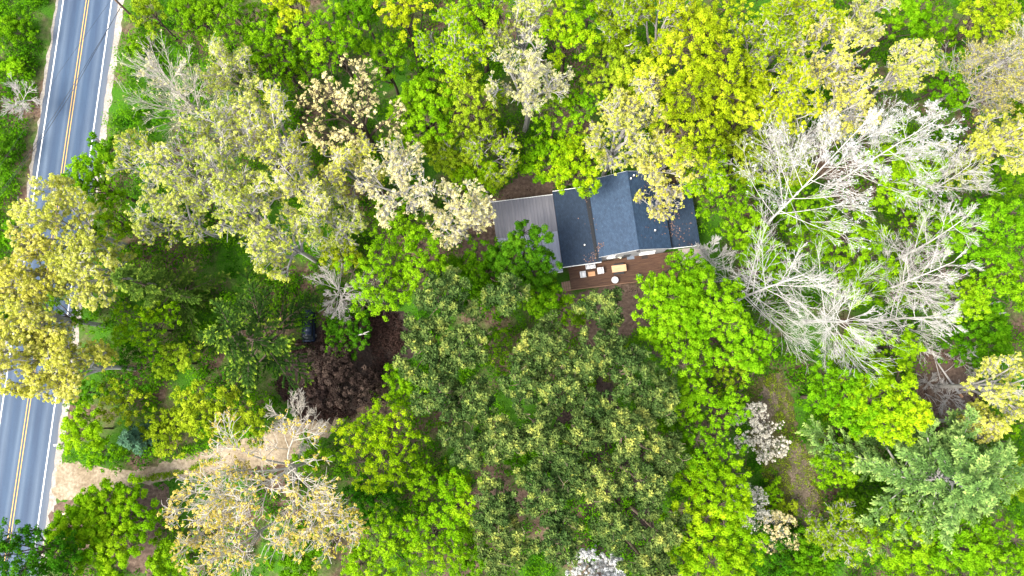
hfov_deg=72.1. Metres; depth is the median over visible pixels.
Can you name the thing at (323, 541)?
budding tree
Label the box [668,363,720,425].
broadleaf tree
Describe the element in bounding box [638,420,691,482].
pine tree
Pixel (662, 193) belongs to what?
budding tree
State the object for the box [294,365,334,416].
shrub
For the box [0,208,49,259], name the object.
broadleaf tree
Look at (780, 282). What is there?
bare tree
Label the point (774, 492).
shrub
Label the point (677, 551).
broadleaf tree
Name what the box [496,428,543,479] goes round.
broadleaf tree
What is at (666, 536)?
broadleaf tree
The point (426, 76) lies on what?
broadleaf tree
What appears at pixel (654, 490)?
pine tree
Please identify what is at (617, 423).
pine tree
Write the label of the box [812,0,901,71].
budding tree
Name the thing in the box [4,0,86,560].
road centre line
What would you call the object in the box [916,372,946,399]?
bare tree
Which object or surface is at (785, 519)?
flowering shrub
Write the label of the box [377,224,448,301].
broadleaf tree
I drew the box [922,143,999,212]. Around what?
bare tree
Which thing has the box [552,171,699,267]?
house
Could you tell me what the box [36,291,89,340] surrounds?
broadleaf tree
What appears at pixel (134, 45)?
shrub
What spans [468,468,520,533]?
pine tree
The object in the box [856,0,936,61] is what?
broadleaf tree
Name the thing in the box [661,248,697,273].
broadleaf tree
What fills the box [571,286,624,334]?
pine tree
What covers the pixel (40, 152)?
road edge line
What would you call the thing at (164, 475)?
grass
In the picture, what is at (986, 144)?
budding tree
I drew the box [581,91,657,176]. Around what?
budding tree
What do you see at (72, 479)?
driveway
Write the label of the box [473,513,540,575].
broadleaf tree
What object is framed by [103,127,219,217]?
budding tree
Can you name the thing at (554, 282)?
undergrowth
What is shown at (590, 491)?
pine tree
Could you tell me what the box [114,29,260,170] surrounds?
bare tree
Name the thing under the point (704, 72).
broadleaf tree
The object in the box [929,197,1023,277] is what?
broadleaf tree
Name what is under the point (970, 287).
broadleaf tree
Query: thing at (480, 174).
broadleaf tree
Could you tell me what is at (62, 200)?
budding tree
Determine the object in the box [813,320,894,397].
broadleaf tree
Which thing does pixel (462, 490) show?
broadleaf tree
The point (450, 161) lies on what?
broadleaf tree
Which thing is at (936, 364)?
fallen log
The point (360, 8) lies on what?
broadleaf tree
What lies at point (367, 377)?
shrub
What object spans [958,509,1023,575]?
broadleaf tree
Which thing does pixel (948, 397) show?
bare tree
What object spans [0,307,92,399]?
budding tree
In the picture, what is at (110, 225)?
broadleaf tree
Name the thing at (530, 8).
budding tree
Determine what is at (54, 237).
road centre line
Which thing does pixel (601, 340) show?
pine tree
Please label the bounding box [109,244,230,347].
spruce tree
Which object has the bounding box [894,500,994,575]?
broadleaf tree
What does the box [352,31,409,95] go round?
broadleaf tree
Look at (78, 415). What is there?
broadleaf tree
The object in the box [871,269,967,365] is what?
bare tree
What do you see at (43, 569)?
broadleaf tree
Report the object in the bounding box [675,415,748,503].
broadleaf tree
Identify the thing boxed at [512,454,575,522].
broadleaf tree
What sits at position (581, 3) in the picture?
broadleaf tree
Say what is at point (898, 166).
broadleaf tree
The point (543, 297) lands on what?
broadleaf tree
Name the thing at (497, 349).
broadleaf tree
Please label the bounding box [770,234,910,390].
bare tree
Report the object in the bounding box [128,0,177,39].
broadleaf tree
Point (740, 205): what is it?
broadleaf tree
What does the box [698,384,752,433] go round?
broadleaf tree
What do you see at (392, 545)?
broadleaf tree
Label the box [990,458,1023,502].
broadleaf tree
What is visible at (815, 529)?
budding tree
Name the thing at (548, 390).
pine tree
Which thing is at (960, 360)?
bare tree
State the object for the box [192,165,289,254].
budding tree
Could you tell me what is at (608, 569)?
budding tree
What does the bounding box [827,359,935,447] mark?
broadleaf tree
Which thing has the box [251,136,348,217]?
budding tree
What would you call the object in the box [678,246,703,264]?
patio slab
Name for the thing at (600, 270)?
armchair
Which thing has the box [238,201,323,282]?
budding tree
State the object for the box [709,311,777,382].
broadleaf tree
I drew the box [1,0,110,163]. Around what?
overhead wire
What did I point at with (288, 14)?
broadleaf tree
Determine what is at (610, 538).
pine tree
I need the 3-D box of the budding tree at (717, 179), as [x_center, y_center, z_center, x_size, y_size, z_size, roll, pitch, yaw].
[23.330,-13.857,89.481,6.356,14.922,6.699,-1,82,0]
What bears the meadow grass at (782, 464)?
on the meadow
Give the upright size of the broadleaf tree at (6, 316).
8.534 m
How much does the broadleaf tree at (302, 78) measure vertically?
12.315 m
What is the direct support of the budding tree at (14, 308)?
on the ground at (44, 20)
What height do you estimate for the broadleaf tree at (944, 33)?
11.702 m
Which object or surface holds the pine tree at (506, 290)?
on the ground at (44, 20)
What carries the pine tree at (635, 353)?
on the pine floor
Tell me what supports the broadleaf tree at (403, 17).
on the ground at (44, 20)
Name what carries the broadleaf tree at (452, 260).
on the ground at (44, 20)
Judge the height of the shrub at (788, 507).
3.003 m
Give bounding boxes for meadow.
[741,368,824,519]
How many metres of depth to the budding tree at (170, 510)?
77.50 m
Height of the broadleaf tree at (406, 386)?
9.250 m
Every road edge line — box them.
[0,0,63,420]
[35,0,111,542]
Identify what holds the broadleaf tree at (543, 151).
on the ground at (44, 20)
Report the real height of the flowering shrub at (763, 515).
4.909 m
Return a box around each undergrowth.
[0,0,47,338]
[0,0,1023,575]
[2,0,1023,575]
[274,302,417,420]
[746,374,816,523]
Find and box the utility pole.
[114,0,139,24]
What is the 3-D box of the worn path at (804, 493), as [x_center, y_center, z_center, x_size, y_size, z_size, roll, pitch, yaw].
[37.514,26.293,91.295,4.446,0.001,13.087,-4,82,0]
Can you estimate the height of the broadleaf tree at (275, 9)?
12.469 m
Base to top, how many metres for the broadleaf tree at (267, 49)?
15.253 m
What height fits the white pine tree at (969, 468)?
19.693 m
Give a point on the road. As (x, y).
(30, 487)
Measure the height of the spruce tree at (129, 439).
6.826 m
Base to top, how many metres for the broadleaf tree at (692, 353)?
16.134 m
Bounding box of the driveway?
[51,351,414,500]
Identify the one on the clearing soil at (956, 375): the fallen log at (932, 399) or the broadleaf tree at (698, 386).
the fallen log at (932, 399)
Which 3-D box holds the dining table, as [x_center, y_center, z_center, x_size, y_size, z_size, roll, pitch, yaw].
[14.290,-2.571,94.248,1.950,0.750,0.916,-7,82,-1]
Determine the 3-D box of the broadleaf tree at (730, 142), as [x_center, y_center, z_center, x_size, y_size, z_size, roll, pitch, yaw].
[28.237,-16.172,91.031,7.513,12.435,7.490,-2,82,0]
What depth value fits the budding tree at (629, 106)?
80.20 m
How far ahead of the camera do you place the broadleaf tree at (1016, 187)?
89.60 m
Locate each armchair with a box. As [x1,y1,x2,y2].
[580,271,586,277]
[597,267,603,273]
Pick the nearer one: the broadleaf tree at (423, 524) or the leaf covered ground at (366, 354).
the broadleaf tree at (423, 524)
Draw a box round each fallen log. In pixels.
[924,393,950,409]
[932,349,940,383]
[936,361,963,397]
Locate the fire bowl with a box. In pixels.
[612,277,617,282]
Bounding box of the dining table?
[611,264,626,272]
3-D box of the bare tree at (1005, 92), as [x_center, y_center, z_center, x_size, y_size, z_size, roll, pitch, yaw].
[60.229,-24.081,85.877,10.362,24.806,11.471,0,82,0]
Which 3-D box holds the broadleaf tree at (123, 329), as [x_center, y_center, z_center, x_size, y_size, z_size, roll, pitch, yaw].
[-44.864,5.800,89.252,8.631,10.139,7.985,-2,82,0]
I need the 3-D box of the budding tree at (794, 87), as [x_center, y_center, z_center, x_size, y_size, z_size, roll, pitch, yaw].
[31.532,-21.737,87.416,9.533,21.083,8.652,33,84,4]
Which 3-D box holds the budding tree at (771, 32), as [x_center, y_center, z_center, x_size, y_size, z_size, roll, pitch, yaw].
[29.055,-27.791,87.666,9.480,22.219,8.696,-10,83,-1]
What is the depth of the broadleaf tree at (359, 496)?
86.02 m
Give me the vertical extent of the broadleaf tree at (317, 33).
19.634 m
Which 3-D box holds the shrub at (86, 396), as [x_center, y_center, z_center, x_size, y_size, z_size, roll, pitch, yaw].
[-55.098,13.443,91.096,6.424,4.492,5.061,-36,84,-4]
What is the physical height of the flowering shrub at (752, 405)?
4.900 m
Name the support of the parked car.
on the ground at (44, 20)
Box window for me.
[639,251,655,255]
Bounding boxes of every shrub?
[0,9,38,48]
[0,54,26,77]
[0,135,19,170]
[63,366,108,412]
[77,435,127,472]
[92,375,152,429]
[106,340,161,389]
[123,34,149,65]
[135,405,191,458]
[144,524,202,575]
[265,525,331,575]
[291,429,342,475]
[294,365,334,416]
[303,340,391,413]
[318,235,362,274]
[322,301,371,360]
[351,383,388,413]
[723,482,771,533]
[729,401,790,464]
[736,522,799,575]
[752,475,783,513]
[755,509,799,554]
[763,496,798,528]
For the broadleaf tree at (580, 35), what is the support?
on the ground at (44, 20)
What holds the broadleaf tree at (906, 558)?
on the ground at (44, 20)
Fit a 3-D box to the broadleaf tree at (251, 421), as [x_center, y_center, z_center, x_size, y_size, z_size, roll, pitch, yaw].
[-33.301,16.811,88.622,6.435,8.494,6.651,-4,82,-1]
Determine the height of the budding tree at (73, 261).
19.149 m
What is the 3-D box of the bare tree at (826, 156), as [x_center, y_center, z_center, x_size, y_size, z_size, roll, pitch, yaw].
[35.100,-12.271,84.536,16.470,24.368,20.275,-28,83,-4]
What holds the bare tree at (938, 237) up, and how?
on the ground at (44, 20)
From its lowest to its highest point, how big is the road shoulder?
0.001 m
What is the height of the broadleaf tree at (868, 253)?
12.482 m
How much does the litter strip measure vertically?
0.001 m
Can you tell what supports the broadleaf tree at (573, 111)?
on the ground at (44, 20)
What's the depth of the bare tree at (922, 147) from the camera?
81.81 m
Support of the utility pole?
on the ground at (44, 20)
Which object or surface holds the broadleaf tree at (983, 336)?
on the ground at (44, 20)
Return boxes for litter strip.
[48,482,169,575]
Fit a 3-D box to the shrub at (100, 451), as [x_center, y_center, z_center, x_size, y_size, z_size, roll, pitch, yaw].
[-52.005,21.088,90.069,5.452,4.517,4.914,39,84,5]
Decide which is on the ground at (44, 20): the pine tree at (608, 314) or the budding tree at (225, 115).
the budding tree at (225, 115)
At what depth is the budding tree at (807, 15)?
80.62 m
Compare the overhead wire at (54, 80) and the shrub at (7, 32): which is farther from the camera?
the shrub at (7, 32)
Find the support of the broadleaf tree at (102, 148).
on the ground at (44, 20)
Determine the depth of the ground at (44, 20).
95.17 m
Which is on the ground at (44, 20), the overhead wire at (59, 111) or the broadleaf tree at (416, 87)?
the broadleaf tree at (416, 87)
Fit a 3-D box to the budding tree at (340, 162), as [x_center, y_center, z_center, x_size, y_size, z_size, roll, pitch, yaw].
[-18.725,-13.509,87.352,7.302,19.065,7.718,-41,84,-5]
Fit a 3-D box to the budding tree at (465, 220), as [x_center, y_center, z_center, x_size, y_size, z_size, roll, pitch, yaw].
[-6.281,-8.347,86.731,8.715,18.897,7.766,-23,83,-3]
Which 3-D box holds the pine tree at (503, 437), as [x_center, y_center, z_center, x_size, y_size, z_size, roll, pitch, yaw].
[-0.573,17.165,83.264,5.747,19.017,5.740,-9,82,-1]
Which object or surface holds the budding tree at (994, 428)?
on the ground at (44, 20)
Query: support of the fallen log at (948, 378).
on the clearing soil at (956, 375)
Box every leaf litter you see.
[0,0,1019,575]
[904,348,979,417]
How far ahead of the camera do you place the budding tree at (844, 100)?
81.72 m
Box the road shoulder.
[0,0,123,575]
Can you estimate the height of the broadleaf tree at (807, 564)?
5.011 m
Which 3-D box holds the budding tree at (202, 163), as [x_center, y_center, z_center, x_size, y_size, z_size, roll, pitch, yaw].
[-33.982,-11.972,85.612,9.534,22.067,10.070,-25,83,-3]
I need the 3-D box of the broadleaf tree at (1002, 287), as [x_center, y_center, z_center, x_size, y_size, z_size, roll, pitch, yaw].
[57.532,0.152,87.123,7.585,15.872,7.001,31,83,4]
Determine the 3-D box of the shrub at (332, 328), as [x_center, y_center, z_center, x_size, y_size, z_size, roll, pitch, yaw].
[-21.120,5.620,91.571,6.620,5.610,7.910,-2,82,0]
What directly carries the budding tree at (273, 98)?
on the ground at (44, 20)
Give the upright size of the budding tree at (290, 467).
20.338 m
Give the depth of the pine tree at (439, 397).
76.61 m
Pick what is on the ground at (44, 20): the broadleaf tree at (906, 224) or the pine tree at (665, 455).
the broadleaf tree at (906, 224)
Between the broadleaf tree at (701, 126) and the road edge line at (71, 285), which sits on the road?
the road edge line at (71, 285)
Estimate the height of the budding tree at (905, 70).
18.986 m
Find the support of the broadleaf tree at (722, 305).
on the ground at (44, 20)
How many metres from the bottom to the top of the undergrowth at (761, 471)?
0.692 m
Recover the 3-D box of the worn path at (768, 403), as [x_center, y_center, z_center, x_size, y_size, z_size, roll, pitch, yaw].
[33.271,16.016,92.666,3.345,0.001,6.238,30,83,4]
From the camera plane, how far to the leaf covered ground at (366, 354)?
93.58 m
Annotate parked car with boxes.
[302,310,316,341]
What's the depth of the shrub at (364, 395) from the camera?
89.89 m
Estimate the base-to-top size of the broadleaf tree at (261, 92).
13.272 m
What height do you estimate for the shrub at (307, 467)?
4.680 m
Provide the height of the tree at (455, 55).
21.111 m
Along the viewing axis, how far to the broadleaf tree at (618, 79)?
82.73 m
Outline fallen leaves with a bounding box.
[578,179,691,262]
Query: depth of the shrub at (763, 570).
86.47 m
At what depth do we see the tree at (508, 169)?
85.51 m
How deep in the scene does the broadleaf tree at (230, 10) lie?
86.68 m
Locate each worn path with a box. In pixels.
[747,384,778,431]
[780,439,819,535]
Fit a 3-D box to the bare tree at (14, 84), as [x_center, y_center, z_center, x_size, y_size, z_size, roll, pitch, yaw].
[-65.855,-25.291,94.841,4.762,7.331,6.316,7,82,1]
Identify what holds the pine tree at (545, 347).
on the ground at (44, 20)
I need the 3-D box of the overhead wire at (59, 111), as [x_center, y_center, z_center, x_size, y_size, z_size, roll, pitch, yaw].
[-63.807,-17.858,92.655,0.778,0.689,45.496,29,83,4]
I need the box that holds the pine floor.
[553,352,656,575]
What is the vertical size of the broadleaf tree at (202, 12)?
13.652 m
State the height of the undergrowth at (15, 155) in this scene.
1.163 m
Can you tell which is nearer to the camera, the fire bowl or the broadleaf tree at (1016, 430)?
the broadleaf tree at (1016, 430)
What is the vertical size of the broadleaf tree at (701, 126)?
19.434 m
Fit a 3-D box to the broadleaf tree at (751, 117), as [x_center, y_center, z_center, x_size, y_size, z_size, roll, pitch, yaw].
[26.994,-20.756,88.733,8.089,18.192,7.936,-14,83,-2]
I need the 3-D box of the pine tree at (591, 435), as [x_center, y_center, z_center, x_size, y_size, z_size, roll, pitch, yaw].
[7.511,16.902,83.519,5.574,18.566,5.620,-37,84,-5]
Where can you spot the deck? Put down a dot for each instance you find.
(654, 263)
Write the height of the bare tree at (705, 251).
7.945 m
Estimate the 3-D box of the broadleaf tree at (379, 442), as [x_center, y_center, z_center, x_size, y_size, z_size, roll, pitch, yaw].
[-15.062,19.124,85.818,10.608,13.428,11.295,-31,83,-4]
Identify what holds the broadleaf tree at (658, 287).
on the ground at (44, 20)
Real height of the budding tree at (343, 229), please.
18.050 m
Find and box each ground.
[0,0,1023,575]
[276,301,414,424]
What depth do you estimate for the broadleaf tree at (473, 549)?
82.61 m
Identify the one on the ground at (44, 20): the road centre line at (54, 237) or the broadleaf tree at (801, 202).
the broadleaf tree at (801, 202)
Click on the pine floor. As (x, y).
(599, 381)
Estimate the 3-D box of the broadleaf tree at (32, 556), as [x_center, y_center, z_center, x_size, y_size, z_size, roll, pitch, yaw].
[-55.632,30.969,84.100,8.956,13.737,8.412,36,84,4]
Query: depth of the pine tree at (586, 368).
76.78 m
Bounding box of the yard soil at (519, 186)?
[458,162,554,278]
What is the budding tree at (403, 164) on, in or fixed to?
on the ground at (44, 20)
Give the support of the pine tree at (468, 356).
on the ground at (44, 20)
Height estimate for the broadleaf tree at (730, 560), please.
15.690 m
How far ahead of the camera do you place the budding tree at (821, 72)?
80.95 m
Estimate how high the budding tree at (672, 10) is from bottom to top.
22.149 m
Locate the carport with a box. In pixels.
[491,194,562,276]
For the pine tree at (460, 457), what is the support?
on the ground at (44, 20)
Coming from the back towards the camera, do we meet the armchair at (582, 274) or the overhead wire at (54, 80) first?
the armchair at (582, 274)
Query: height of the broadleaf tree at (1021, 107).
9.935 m
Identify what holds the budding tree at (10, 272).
on the ground at (44, 20)
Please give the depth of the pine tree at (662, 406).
76.89 m
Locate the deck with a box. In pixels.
[561,251,679,291]
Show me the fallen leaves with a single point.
(598, 247)
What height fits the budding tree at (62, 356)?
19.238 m
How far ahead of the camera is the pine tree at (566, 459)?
74.65 m
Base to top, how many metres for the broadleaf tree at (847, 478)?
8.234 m
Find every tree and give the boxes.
[0,74,40,119]
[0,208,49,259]
[0,227,98,307]
[0,277,105,346]
[0,290,28,321]
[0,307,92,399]
[0,517,69,575]
[3,173,129,270]
[17,329,137,403]
[28,529,96,575]
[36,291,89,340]
[42,472,166,575]
[48,225,157,311]
[56,401,112,458]
[58,152,138,215]
[86,131,135,172]
[89,196,147,243]
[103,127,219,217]
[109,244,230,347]
[110,300,183,363]
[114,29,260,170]
[117,419,159,456]
[123,177,222,250]
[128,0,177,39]
[151,340,202,380]
[157,455,260,553]
[163,119,269,218]
[166,0,232,52]
[169,379,241,441]
[170,491,294,575]
[173,406,344,563]
[176,86,276,168]
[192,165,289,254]
[194,30,269,111]
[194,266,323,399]
[206,0,278,62]
[213,397,264,447]
[228,52,291,122]
[228,77,315,170]
[235,16,301,92]
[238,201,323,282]
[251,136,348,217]
[259,1,303,52]
[261,0,324,62]
[263,387,328,458]
[271,41,321,94]
[287,478,369,570]
[290,181,369,248]
[291,0,371,96]
[295,52,406,161]
[304,232,379,328]
[317,129,386,202]
[330,393,429,494]
[333,239,412,321]
[334,0,389,43]
[336,502,426,575]
[339,463,408,535]
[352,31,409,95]
[352,131,437,229]
[358,193,433,262]
[372,0,433,72]
[373,117,427,169]
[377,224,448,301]
[381,363,429,409]
[385,76,456,145]
[392,311,455,382]
[393,501,468,571]
[400,453,441,506]
[407,60,449,111]
[410,361,469,424]
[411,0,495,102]
[412,264,484,336]
[416,125,472,174]
[424,177,496,250]
[428,467,484,541]
[429,319,491,370]
[430,253,477,306]
[434,63,510,144]
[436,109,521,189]
[436,413,494,470]
[440,522,493,575]
[447,158,500,211]
[450,372,498,423]
[453,233,509,314]
[457,0,511,73]
[466,317,520,376]
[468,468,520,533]
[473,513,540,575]
[479,412,528,466]
[480,272,531,316]
[483,0,553,82]
[484,21,574,132]
[486,219,562,294]
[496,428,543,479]
[497,348,545,408]
[511,270,563,318]
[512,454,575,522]
[514,309,571,372]
[514,401,565,460]
[515,136,562,183]
[524,80,589,142]
[528,509,584,567]
[532,0,600,80]
[534,127,603,198]
[535,356,586,411]
[548,286,590,336]
[549,71,608,132]
[549,444,595,493]
[557,349,604,393]
[561,406,606,453]
[565,545,625,575]
[568,324,628,368]
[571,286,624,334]
[571,454,623,510]
[573,0,615,43]
[573,385,617,438]
[579,32,654,114]
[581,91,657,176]
[586,502,633,557]
[592,0,652,83]
[597,342,659,405]
[598,406,655,469]
[603,63,671,145]
[615,539,681,575]
[616,457,669,518]
[625,8,756,131]
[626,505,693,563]
[627,366,680,426]
[631,123,700,189]
[631,266,702,342]
[633,175,684,222]
[635,0,698,62]
[637,302,714,387]
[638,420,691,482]
[641,390,706,459]
[645,90,733,175]
[654,499,708,554]
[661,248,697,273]
[665,253,750,357]
[667,508,769,575]
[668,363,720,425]
[671,445,756,536]
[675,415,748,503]
[676,0,754,76]
[679,139,730,198]
[692,234,736,279]
[694,156,764,229]
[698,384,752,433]
[704,353,746,396]
[708,123,773,183]
[709,200,847,372]
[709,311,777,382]
[714,71,781,145]
[715,204,769,255]
[717,0,810,98]
[723,101,905,256]
[732,225,793,290]
[737,60,824,143]
[744,99,834,187]
[752,0,848,68]
[770,181,834,250]
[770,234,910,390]
[770,526,835,575]
[786,12,879,95]
[789,205,899,308]
[795,384,1023,559]
[797,67,883,147]
[797,360,882,438]
[804,497,882,568]
[810,437,859,489]
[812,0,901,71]
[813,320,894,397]
[823,92,969,212]
[824,480,881,540]
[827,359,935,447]
[848,38,938,114]
[849,494,952,575]
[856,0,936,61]
[856,115,949,213]
[863,236,984,318]
[867,199,988,300]
[868,248,930,314]
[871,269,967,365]
[874,324,926,373]
[882,194,951,250]
[894,5,958,67]
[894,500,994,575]
[906,46,981,111]
[913,175,966,227]
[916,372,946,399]
[919,0,1023,67]
[920,266,993,324]
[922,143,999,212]
[928,2,1023,113]
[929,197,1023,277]
[929,376,967,414]
[934,398,1012,443]
[936,351,1023,424]
[937,299,1014,371]
[938,141,990,191]
[938,254,1023,315]
[941,108,1023,174]
[943,50,1023,119]
[945,345,982,376]
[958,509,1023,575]
[967,407,1019,461]
[969,158,1023,216]
[973,86,1023,134]
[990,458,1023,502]
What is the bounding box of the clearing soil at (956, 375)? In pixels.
[909,344,981,418]
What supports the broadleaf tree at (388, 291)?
on the ground at (44, 20)
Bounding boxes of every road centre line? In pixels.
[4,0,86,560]
[7,0,88,558]
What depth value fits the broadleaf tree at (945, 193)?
90.19 m
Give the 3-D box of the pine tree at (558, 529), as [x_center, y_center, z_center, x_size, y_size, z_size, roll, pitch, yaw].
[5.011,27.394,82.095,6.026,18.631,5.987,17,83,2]
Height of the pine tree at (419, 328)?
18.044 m
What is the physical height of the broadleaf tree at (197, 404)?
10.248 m
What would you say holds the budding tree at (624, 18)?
on the ground at (44, 20)
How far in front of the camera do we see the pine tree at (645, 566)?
74.83 m
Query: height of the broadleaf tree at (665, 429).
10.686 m
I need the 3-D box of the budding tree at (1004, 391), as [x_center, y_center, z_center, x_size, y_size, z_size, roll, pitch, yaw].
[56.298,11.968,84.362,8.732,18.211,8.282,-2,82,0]
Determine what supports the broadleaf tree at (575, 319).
on the ground at (44, 20)
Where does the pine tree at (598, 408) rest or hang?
on the pine floor
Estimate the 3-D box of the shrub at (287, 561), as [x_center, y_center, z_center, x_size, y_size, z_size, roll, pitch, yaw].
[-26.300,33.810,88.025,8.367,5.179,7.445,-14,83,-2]
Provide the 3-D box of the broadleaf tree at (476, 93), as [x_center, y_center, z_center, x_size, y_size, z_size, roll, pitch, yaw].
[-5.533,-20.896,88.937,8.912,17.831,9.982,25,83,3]
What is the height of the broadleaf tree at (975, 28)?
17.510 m
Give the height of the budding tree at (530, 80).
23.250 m
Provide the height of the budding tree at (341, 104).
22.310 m
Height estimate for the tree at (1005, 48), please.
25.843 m
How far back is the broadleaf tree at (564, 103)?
85.19 m
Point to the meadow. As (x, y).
(774, 417)
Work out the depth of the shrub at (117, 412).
89.42 m
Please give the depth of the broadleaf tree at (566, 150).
87.67 m
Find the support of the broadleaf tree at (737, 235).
on the ground at (44, 20)
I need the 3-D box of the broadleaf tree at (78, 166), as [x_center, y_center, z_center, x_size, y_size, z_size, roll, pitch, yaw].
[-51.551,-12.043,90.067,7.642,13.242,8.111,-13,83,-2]
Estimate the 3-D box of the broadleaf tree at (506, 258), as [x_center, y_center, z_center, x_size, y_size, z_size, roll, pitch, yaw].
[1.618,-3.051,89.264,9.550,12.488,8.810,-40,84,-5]
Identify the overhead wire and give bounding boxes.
[0,10,118,195]
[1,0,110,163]
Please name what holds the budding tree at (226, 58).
on the ground at (44, 20)
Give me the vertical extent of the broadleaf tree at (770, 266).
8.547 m
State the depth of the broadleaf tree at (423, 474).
83.73 m
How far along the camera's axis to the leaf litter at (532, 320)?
94.29 m
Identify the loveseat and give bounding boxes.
[585,263,595,268]
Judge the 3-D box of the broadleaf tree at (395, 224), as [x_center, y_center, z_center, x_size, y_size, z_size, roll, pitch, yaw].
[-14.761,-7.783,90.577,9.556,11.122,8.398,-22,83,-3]
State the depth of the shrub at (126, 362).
89.12 m
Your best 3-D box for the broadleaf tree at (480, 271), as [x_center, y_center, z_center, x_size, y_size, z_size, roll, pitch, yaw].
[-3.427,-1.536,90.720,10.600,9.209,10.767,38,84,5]
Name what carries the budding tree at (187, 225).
on the ground at (44, 20)
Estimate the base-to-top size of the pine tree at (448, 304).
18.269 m
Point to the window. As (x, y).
(649, 252)
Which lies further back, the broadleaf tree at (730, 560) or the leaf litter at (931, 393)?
the leaf litter at (931, 393)
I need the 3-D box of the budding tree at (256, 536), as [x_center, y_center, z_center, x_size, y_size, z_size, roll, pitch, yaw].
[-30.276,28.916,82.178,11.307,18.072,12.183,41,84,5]
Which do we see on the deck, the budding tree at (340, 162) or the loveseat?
the loveseat
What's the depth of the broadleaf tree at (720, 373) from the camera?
83.36 m
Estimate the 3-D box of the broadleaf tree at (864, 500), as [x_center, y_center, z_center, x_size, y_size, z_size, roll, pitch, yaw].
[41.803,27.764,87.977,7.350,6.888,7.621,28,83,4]
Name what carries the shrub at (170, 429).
on the ground at (44, 20)
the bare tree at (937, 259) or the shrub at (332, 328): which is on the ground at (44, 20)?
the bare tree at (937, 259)
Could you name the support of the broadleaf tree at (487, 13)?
on the ground at (44, 20)
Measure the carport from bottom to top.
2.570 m
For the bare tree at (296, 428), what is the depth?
86.07 m
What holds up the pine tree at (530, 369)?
on the ground at (44, 20)
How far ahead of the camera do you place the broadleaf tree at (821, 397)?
79.50 m
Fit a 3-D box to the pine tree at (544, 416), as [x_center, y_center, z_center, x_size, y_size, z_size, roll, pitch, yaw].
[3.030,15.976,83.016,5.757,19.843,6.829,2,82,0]
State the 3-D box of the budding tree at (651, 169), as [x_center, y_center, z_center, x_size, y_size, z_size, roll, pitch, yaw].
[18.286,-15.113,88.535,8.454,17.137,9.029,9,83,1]
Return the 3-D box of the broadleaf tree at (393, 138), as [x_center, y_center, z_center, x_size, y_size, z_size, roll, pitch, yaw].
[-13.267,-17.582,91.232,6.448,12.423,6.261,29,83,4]
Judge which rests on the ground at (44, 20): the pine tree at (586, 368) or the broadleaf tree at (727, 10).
the broadleaf tree at (727, 10)
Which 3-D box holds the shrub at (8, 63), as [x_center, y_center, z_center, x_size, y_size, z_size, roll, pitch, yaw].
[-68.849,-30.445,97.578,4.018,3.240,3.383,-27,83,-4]
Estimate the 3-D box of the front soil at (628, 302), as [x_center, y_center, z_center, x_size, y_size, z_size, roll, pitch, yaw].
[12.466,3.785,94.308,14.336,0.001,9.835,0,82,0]
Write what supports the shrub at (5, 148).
on the ground at (44, 20)
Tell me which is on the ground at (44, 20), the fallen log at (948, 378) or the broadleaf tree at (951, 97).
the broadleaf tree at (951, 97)
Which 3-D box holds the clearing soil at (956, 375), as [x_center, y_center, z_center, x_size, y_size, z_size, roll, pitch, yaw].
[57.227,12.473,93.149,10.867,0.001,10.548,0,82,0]
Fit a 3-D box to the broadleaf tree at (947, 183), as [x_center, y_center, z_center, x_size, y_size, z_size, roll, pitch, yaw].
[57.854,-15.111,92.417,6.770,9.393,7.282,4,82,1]
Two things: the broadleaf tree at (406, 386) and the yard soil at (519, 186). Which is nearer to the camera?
the broadleaf tree at (406, 386)
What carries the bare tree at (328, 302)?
on the ground at (44, 20)
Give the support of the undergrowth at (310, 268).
on the ground at (44, 20)
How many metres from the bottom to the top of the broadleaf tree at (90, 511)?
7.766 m
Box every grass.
[121,454,219,481]
[752,371,823,508]
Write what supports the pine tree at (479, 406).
on the ground at (44, 20)
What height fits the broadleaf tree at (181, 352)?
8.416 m
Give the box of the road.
[0,0,118,575]
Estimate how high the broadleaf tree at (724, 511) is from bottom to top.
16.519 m
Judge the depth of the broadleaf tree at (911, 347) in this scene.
83.85 m
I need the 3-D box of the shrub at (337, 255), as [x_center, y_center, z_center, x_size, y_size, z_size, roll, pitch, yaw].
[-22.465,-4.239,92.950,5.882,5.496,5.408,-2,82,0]
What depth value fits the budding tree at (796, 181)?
86.58 m
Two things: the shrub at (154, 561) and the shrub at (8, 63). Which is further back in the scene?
the shrub at (8, 63)
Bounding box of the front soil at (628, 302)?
[556,282,649,344]
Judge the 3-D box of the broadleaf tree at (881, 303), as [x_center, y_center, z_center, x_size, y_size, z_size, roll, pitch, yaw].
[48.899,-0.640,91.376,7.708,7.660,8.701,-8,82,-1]
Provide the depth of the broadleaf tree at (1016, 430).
85.39 m

